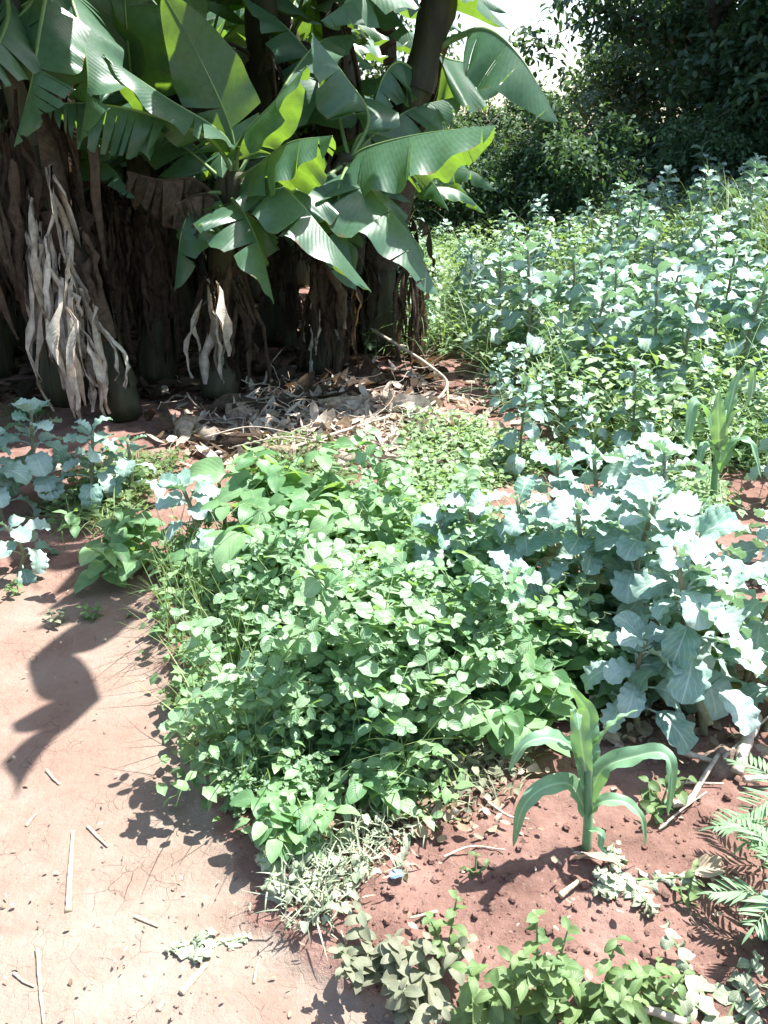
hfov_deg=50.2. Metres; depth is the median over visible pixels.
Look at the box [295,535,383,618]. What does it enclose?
pea plant
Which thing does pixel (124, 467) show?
kale plant
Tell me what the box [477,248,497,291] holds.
kale plant
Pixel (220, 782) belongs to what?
pea plant
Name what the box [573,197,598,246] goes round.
kale plant
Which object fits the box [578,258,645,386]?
kale plant
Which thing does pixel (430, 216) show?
shrub
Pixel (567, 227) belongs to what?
kale plant
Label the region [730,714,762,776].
dry stick
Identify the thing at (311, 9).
banana plant
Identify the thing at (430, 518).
kale plant
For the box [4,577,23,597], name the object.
weed
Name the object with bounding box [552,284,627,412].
kale plant
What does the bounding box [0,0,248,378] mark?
banana plant
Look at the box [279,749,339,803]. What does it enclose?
pea plant
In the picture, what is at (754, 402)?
kale plant
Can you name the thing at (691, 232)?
kale plant
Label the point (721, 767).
earth heap
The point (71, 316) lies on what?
banana plant
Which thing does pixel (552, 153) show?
shrub
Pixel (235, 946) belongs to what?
straw
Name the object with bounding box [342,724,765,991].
leaf litter
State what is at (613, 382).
kale plant
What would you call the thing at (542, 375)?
kale plant
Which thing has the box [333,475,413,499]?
bean plant
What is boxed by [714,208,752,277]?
kale plant
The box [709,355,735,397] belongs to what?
kale plant
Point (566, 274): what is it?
kale plant
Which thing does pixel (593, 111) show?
tree
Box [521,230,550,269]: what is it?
kale plant
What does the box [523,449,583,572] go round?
kale plant
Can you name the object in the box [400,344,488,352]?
dry stick
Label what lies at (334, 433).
dry stick
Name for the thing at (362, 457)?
pea plant
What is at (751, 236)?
kale plant
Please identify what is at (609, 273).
kale plant
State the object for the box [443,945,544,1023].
weed
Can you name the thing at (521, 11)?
sky
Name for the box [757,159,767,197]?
kale plant
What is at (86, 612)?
weed
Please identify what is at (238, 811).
pea plant
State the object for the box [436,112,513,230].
shrub
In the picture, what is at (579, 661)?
bean plant
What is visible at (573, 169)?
shrub
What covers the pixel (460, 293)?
kale plant
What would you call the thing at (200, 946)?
wilted weed
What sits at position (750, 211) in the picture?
kale plant
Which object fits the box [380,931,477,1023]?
grey weed
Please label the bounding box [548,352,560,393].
kale plant
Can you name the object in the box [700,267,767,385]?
kale plant
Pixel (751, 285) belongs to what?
kale plant
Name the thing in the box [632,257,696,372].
kale plant
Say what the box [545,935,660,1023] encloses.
weed
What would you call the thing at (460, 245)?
kale plant
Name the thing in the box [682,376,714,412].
kale plant
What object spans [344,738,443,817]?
bean plant
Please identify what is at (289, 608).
pea plant
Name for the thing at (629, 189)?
kale plant
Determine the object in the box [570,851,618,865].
dry leaf
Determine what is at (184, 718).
pea plant
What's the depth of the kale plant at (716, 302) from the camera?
5.48 m
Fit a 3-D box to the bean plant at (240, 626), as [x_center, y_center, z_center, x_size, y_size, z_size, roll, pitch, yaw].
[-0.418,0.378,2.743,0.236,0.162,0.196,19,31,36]
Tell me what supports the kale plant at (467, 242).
on the soil
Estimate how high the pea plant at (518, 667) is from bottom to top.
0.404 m
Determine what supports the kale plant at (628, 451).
on the soil
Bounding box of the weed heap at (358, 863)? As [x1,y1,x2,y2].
[243,794,424,959]
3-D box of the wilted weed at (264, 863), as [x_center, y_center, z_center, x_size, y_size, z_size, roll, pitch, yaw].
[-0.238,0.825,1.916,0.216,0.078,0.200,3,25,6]
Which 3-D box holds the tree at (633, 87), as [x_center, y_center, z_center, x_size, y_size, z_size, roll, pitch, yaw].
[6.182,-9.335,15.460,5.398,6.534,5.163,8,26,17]
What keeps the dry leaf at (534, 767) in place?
on the soil
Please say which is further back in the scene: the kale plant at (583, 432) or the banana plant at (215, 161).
the banana plant at (215, 161)
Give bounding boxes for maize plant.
[508,686,677,854]
[549,375,610,411]
[684,366,760,502]
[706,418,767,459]
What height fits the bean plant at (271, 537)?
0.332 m
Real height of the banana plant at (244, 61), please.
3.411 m
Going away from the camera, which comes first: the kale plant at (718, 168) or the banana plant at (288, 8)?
the banana plant at (288, 8)
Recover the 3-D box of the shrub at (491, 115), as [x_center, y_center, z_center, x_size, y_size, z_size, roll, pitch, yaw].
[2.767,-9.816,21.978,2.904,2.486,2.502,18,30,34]
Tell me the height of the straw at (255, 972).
0.008 m
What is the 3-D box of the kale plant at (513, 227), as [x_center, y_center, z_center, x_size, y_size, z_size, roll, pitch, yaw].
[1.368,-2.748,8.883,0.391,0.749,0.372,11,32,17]
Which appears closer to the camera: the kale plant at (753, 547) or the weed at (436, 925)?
the weed at (436, 925)
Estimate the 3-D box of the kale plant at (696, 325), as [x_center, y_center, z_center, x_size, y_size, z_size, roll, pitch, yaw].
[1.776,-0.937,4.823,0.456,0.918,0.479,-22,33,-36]
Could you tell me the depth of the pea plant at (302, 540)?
2.79 m
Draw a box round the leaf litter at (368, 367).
[0,285,463,410]
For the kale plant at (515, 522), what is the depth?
2.68 m
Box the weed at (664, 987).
[618,956,695,1023]
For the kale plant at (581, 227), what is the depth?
9.99 m
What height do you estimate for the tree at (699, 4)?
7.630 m
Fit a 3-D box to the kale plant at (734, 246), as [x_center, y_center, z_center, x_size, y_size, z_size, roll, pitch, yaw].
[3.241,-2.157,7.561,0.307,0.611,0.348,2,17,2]
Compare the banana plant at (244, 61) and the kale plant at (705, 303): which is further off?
the banana plant at (244, 61)
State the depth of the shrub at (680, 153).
11.35 m
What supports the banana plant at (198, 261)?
on the soil
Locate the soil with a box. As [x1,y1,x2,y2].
[0,145,767,1023]
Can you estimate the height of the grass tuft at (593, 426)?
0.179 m
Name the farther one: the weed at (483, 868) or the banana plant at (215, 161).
the banana plant at (215, 161)
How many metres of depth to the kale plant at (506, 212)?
9.25 m
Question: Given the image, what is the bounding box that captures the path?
[0,566,410,1023]
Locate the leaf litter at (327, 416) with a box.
[147,356,524,475]
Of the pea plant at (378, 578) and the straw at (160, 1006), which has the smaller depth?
the straw at (160, 1006)
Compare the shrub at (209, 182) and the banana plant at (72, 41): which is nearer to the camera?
the banana plant at (72, 41)
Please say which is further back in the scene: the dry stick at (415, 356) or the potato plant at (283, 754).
the dry stick at (415, 356)
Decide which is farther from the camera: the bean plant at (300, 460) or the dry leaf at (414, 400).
the dry leaf at (414, 400)
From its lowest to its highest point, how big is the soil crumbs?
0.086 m
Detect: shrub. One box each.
[202,176,215,191]
[409,118,492,241]
[410,150,522,252]
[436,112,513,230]
[452,99,532,179]
[460,129,586,256]
[475,90,657,253]
[486,75,578,158]
[491,129,601,222]
[532,31,664,154]
[637,99,755,214]
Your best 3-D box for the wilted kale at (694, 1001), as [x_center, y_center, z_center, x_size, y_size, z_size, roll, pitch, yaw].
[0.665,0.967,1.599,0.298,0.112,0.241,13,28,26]
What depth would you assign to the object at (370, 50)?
10.23 m
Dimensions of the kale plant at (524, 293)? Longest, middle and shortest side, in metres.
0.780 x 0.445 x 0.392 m
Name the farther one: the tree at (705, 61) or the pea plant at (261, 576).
the tree at (705, 61)
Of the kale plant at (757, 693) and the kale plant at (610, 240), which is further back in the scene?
the kale plant at (610, 240)
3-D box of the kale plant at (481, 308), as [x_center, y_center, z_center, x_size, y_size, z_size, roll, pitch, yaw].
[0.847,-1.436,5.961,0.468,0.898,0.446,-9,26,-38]
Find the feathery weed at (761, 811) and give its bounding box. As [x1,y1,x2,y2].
[699,752,767,854]
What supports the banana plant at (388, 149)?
on the soil
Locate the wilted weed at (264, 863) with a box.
[248,824,325,904]
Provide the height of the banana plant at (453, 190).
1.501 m
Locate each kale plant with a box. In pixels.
[0,397,75,502]
[0,427,41,520]
[0,514,60,583]
[51,415,128,508]
[101,434,165,502]
[154,468,228,584]
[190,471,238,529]
[407,294,437,345]
[410,217,428,257]
[411,503,479,592]
[420,240,436,271]
[424,266,444,303]
[432,219,452,257]
[440,489,511,592]
[447,234,474,276]
[447,245,483,309]
[447,288,465,333]
[452,233,470,265]
[455,246,473,275]
[459,263,496,341]
[463,252,525,365]
[463,281,496,356]
[465,238,481,261]
[469,550,541,646]
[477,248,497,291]
[483,475,565,605]
[485,353,516,406]
[489,236,518,293]
[489,239,565,372]
[491,376,547,474]
[492,230,507,250]
[494,210,525,254]
[494,222,525,278]
[496,342,529,398]
[497,266,559,368]
[505,292,556,371]
[512,249,550,310]
[519,279,539,315]
[519,370,559,437]
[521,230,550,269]
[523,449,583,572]
[524,234,559,290]
[525,194,554,245]
[527,488,626,648]
[529,216,554,253]
[535,275,572,344]
[547,438,634,574]
[548,249,595,358]
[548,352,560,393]
[551,330,578,392]
[552,213,582,267]
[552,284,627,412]
[555,379,582,431]
[558,270,608,339]
[563,237,581,268]
[565,392,607,470]
[567,243,635,385]
[569,213,591,245]
[569,218,610,271]
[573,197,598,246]
[573,352,612,413]
[575,474,701,648]
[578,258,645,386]
[580,610,698,754]
[593,215,620,258]
[593,242,651,352]
[597,236,626,267]
[597,271,613,289]
[598,179,635,241]
[598,366,619,407]
[599,176,626,230]
[603,432,712,570]
[604,356,659,453]
[611,195,660,273]
[611,451,657,540]
[612,184,643,244]
[613,440,670,504]
[615,259,693,391]
[618,205,650,259]
[622,179,647,219]
[625,251,695,355]
[627,506,751,719]
[627,534,767,735]
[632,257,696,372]
[633,205,669,255]
[635,365,676,437]
[636,241,688,309]
[637,239,662,287]
[638,272,712,382]
[640,165,679,235]
[646,190,666,220]
[651,271,724,417]
[654,379,688,438]
[660,184,680,223]
[664,213,721,294]
[666,215,737,318]
[667,165,721,242]
[667,318,703,378]
[668,211,696,249]
[673,496,751,609]
[677,214,721,270]
[681,201,714,243]
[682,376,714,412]
[685,140,725,208]
[685,227,708,254]
[687,164,724,229]
[687,176,724,223]
[687,231,736,349]
[690,242,754,352]
[692,271,767,394]
[698,280,716,325]
[698,365,722,395]
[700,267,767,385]
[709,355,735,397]
[710,161,732,201]
[713,246,763,317]
[714,159,767,236]
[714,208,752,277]
[716,561,767,682]
[718,272,767,366]
[721,182,739,214]
[721,196,758,244]
[725,195,764,258]
[725,243,746,293]
[727,508,767,562]
[728,394,746,438]
[730,621,767,731]
[731,152,767,212]
[731,156,762,198]
[734,228,767,288]
[737,356,767,412]
[738,279,767,374]
[739,174,767,231]
[740,174,762,215]
[744,262,767,315]
[744,403,767,505]
[752,372,767,430]
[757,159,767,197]
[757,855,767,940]
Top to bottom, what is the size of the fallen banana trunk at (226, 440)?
0.221 m
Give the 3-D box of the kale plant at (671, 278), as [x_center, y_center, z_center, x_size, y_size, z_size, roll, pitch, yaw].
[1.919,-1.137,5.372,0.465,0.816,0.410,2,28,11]
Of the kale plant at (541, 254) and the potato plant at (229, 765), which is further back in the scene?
the kale plant at (541, 254)
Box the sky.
[358,0,737,143]
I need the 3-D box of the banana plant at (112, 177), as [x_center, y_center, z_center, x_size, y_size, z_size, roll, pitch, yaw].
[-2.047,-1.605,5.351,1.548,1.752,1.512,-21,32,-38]
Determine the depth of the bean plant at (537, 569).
2.86 m
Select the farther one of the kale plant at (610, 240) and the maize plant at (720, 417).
the kale plant at (610, 240)
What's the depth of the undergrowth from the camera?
12.47 m
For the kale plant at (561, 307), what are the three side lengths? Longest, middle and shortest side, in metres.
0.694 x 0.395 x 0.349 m
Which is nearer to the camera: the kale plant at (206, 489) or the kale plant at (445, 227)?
the kale plant at (206, 489)
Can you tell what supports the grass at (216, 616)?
on the soil
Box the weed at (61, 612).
[44,606,68,625]
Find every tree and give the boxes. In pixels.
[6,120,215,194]
[358,13,464,100]
[508,0,767,197]
[566,3,767,186]
[568,0,735,136]
[574,0,767,175]
[608,0,767,175]
[644,10,767,139]
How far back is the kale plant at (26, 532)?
3.23 m
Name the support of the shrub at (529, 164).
on the soil
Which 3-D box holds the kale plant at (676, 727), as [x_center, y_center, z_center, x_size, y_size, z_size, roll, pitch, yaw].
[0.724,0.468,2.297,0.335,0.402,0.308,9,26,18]
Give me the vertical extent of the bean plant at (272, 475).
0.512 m
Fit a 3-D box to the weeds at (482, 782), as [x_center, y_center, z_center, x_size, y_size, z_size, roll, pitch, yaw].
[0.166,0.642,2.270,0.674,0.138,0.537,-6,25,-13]
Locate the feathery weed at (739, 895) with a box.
[694,814,767,944]
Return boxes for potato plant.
[169,710,271,784]
[170,585,217,610]
[172,562,216,595]
[189,607,238,645]
[217,630,242,656]
[221,649,258,687]
[224,639,252,670]
[239,725,307,775]
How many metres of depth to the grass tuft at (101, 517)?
3.61 m
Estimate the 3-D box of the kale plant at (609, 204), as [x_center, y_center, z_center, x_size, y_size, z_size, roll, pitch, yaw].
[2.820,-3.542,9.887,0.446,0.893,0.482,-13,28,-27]
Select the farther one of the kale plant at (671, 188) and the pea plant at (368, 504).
the kale plant at (671, 188)
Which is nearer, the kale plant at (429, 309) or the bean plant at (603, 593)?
the bean plant at (603, 593)
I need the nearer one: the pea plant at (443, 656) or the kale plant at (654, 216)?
the pea plant at (443, 656)
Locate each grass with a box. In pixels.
[112,464,566,837]
[631,156,767,275]
[648,174,767,268]
[705,167,767,231]
[739,208,767,270]
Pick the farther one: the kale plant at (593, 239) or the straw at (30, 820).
the kale plant at (593, 239)
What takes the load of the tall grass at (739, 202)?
on the soil
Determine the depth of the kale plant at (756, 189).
8.58 m
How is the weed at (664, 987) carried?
on the soil
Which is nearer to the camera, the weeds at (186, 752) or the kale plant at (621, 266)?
the weeds at (186, 752)
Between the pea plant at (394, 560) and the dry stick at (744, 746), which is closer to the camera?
the dry stick at (744, 746)
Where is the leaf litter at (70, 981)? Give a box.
[1,590,389,1022]
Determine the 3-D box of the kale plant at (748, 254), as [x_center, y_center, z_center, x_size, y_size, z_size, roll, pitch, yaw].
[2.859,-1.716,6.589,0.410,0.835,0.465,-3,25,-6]
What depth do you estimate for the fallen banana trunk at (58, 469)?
4.27 m
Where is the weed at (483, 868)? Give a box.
[459,851,488,876]
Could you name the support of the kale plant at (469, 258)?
on the soil
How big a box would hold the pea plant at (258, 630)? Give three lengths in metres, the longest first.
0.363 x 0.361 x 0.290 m
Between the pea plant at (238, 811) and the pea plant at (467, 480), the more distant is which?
the pea plant at (467, 480)
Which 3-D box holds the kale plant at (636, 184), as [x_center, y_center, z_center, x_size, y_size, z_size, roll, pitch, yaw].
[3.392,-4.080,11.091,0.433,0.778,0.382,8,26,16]
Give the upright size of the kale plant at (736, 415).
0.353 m
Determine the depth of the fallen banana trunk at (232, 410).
5.14 m
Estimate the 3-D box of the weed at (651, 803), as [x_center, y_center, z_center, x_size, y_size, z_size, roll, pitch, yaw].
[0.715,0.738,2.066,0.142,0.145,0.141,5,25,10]
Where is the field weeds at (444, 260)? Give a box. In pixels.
[302,163,767,502]
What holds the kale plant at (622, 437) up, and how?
on the soil
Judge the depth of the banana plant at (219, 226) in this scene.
4.74 m
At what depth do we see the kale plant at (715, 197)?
9.39 m
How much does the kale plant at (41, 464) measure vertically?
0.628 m
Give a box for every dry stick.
[205,426,300,437]
[232,431,366,447]
[295,415,389,446]
[370,328,448,418]
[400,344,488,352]
[409,909,437,918]
[443,845,504,857]
[445,381,448,403]
[487,801,528,819]
[557,879,579,898]
[631,1005,686,1023]
[644,602,713,726]
[658,791,706,830]
[672,752,719,808]
[678,751,712,761]
[681,781,723,784]
[722,716,767,759]
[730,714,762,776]
[742,775,767,782]
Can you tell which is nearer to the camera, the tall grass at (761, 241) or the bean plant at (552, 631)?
the bean plant at (552, 631)
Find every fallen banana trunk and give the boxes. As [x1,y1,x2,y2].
[1,455,165,487]
[174,414,300,461]
[225,389,389,418]
[287,441,481,477]
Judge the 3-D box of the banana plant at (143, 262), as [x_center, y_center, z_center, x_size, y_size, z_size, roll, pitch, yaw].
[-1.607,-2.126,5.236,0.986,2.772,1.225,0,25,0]
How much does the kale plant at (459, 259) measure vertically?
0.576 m
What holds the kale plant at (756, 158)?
on the soil
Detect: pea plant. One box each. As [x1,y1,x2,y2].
[158,608,294,768]
[191,612,339,756]
[209,762,256,817]
[213,512,308,643]
[213,756,247,784]
[219,552,262,608]
[221,594,306,676]
[229,559,341,628]
[231,740,275,790]
[244,715,308,757]
[246,512,319,588]
[246,643,366,759]
[248,766,280,797]
[250,618,328,715]
[264,538,403,721]
[274,598,361,667]
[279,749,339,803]
[282,530,367,601]
[284,459,340,538]
[289,541,455,638]
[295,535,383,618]
[316,613,465,769]
[325,629,465,743]
[328,420,422,522]
[328,469,389,556]
[340,556,440,620]
[353,559,407,600]
[356,540,527,710]
[358,590,499,676]
[363,474,446,563]
[371,621,480,742]
[375,567,546,711]
[380,598,475,744]
[382,557,479,650]
[402,560,541,711]
[404,449,494,590]
[409,597,537,699]
[414,519,514,597]
[432,471,490,524]
[518,572,620,681]
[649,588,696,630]
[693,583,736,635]
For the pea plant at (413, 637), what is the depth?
2.13 m
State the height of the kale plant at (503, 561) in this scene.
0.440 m
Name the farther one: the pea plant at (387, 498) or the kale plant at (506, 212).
the kale plant at (506, 212)
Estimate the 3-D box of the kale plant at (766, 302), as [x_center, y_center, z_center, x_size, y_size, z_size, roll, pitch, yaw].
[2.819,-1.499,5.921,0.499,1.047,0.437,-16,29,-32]
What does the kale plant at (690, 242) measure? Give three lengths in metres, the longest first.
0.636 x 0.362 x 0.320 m
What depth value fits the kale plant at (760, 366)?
4.88 m
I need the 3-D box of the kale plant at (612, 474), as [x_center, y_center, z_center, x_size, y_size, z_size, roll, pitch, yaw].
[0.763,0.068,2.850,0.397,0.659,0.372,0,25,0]
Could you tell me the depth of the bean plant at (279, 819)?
1.92 m
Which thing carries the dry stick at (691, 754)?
on the soil
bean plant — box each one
[53,504,169,593]
[169,545,256,593]
[189,436,354,537]
[200,482,368,586]
[214,573,255,608]
[222,593,271,632]
[229,780,360,867]
[242,564,298,611]
[268,522,380,587]
[271,456,387,501]
[293,463,413,538]
[320,490,426,583]
[332,528,382,564]
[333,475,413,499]
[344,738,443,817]
[364,563,466,608]
[424,592,455,598]
[429,487,548,567]
[431,574,590,691]
[447,489,492,526]
[451,645,576,759]
[514,583,558,670]
[527,558,571,589]
[545,635,655,708]
[558,569,616,615]
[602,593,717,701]
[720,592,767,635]
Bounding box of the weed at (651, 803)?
[638,770,697,823]
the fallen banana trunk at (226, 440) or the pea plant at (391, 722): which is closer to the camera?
the pea plant at (391, 722)
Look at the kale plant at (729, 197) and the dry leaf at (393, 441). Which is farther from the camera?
the kale plant at (729, 197)
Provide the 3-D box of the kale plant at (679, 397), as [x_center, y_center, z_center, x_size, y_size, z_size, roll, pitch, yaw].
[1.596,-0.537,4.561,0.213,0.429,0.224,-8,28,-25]
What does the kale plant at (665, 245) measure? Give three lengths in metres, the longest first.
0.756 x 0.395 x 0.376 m
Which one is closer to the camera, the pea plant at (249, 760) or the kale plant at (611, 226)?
the pea plant at (249, 760)
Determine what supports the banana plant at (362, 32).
on the soil
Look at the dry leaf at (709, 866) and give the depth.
1.90 m
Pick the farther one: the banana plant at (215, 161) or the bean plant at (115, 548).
the banana plant at (215, 161)
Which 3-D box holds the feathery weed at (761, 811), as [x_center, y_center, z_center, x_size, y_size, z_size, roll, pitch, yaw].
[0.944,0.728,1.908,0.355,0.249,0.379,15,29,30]
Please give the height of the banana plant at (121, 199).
2.101 m
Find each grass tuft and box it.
[24,494,99,549]
[59,487,152,540]
[403,746,481,832]
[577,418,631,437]
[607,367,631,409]
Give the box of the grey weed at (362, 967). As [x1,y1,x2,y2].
[326,901,418,994]
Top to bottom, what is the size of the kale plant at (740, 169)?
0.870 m
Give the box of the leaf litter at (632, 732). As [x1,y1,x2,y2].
[462,580,767,763]
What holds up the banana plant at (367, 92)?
on the soil
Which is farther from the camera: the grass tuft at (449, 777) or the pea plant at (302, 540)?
the pea plant at (302, 540)
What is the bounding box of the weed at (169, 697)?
[156,684,192,719]
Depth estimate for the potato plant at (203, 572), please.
3.01 m
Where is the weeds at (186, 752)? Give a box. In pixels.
[125,503,498,842]
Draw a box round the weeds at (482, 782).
[337,712,547,821]
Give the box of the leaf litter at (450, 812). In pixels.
[323,714,512,841]
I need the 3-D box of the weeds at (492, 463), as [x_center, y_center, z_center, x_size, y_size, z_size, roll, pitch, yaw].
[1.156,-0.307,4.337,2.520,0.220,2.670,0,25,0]
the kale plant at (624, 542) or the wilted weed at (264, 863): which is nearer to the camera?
the wilted weed at (264, 863)
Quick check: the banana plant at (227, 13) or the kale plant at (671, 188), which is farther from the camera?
the kale plant at (671, 188)
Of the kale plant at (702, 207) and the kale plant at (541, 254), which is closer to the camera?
the kale plant at (541, 254)
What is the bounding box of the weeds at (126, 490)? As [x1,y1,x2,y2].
[0,393,403,544]
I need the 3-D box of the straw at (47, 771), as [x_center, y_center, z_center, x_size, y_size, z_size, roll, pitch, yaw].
[-0.908,0.726,2.244,0.010,0.010,0.077,-22,33,-39]
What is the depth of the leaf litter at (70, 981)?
1.80 m
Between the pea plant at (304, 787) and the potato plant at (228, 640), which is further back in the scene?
the potato plant at (228, 640)
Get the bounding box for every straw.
[12,971,34,986]
[25,813,36,826]
[35,947,44,1023]
[45,769,59,784]
[64,830,74,912]
[86,825,107,846]
[134,914,158,927]
[156,999,164,1011]
[178,962,208,995]
[224,942,242,947]
[252,955,260,983]
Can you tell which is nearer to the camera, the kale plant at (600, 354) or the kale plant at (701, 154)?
the kale plant at (600, 354)
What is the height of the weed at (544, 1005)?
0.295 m
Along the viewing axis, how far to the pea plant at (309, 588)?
2.13 m
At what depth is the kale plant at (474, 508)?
2.77 m
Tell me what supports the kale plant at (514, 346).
on the soil
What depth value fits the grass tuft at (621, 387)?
5.16 m
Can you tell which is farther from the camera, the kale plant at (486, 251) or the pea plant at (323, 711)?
the kale plant at (486, 251)
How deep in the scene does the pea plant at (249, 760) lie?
2.10 m
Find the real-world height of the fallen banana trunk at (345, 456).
0.124 m
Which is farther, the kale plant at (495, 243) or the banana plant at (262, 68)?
the kale plant at (495, 243)
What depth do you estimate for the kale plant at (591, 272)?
5.85 m
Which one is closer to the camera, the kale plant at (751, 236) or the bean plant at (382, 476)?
the bean plant at (382, 476)
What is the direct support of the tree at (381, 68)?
on the soil
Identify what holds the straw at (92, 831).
on the path
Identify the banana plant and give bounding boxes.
[0,0,124,407]
[0,0,142,424]
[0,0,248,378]
[0,113,126,361]
[0,131,176,382]
[5,0,190,356]
[48,0,371,398]
[79,0,207,384]
[81,0,314,259]
[83,138,240,333]
[102,108,217,330]
[107,0,243,210]
[108,137,316,363]
[166,94,204,336]
[183,0,507,346]
[206,5,373,302]
[207,0,511,271]
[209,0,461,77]
[211,0,461,286]
[239,36,370,66]
[242,0,495,376]
[247,170,411,214]
[247,210,367,351]
[278,0,396,332]
[288,130,302,267]
[296,78,388,167]
[321,0,557,363]
[398,166,497,293]
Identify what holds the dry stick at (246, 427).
on the fallen banana trunk at (226, 440)
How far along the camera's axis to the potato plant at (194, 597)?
2.94 m
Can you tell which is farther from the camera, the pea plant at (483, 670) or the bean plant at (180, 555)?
the bean plant at (180, 555)
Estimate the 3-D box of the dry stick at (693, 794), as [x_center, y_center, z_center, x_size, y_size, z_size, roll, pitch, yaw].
[0.827,0.707,2.143,0.234,0.044,0.040,-20,31,-37]
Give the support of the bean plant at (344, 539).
on the soil
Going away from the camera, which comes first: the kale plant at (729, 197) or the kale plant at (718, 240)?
the kale plant at (718, 240)
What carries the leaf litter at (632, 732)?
on the soil
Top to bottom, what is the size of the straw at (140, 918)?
0.009 m
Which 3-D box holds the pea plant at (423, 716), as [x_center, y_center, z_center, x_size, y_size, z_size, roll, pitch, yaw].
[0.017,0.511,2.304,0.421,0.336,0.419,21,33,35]
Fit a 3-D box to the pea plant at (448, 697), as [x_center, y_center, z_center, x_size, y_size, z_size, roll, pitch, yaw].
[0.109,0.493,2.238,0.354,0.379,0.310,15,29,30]
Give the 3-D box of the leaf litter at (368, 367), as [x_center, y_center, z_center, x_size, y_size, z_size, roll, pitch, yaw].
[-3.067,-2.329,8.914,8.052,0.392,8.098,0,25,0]
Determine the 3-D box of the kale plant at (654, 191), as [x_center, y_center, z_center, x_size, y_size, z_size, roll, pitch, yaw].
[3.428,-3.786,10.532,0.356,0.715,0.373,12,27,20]
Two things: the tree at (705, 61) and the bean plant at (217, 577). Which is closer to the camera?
the bean plant at (217, 577)
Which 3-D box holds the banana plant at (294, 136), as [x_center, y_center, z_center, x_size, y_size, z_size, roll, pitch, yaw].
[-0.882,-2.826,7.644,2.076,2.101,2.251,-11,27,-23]
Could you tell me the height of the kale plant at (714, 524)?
0.660 m
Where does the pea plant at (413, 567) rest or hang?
on the soil
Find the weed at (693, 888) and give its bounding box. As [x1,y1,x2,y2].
[670,858,709,908]
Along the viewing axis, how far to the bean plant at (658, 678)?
2.45 m
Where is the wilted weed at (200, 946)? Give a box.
[163,927,252,964]
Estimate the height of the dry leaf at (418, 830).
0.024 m
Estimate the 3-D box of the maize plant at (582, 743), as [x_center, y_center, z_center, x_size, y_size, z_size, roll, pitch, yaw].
[0.456,0.613,1.867,0.361,0.498,0.162,0,25,0]
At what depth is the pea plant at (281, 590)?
2.60 m
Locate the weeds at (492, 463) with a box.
[385,399,767,564]
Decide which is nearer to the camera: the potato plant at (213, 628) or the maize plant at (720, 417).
the potato plant at (213, 628)
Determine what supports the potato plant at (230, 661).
on the soil
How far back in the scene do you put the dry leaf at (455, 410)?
5.01 m
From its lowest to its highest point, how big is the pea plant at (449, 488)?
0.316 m
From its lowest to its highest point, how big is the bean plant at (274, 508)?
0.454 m
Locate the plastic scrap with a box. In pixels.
[390,869,403,877]
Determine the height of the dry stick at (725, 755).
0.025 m
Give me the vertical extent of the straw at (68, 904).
0.018 m
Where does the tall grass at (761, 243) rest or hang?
on the soil
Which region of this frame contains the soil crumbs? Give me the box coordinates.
[0,564,767,1023]
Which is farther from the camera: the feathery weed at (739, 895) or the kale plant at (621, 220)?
the kale plant at (621, 220)
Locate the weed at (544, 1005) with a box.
[515,909,581,1023]
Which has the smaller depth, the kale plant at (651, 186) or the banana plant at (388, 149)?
the banana plant at (388, 149)
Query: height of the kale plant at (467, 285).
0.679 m
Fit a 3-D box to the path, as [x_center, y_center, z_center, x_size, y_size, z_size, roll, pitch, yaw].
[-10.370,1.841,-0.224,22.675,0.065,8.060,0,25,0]
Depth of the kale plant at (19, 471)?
3.63 m
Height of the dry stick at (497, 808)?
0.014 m
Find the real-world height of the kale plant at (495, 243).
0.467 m
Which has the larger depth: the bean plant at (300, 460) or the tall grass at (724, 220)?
the tall grass at (724, 220)
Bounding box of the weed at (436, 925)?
[422,889,467,957]
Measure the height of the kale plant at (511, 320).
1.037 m
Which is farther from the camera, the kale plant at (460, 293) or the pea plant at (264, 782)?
the kale plant at (460, 293)
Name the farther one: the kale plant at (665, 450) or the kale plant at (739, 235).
the kale plant at (739, 235)
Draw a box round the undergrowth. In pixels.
[203,126,767,245]
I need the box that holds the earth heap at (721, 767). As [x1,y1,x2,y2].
[698,744,751,778]
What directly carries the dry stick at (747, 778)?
on the soil
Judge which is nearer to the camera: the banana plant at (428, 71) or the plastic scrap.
the plastic scrap
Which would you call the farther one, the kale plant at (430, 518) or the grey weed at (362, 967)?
the kale plant at (430, 518)
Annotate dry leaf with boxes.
[143,404,173,433]
[205,393,257,412]
[376,432,398,448]
[391,810,420,821]
[393,393,432,409]
[409,821,427,837]
[418,395,442,410]
[452,409,470,419]
[526,763,543,773]
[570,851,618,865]
[691,854,725,877]
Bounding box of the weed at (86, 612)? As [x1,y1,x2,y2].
[75,602,104,622]
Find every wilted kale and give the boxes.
[591,843,697,917]
[660,920,767,1023]
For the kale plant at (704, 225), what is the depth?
7.64 m
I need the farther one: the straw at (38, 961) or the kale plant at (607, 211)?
the kale plant at (607, 211)
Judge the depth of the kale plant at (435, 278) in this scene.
8.02 m
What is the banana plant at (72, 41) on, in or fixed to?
on the soil
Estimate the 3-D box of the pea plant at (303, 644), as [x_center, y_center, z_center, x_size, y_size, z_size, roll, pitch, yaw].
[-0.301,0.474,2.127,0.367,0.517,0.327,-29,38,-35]

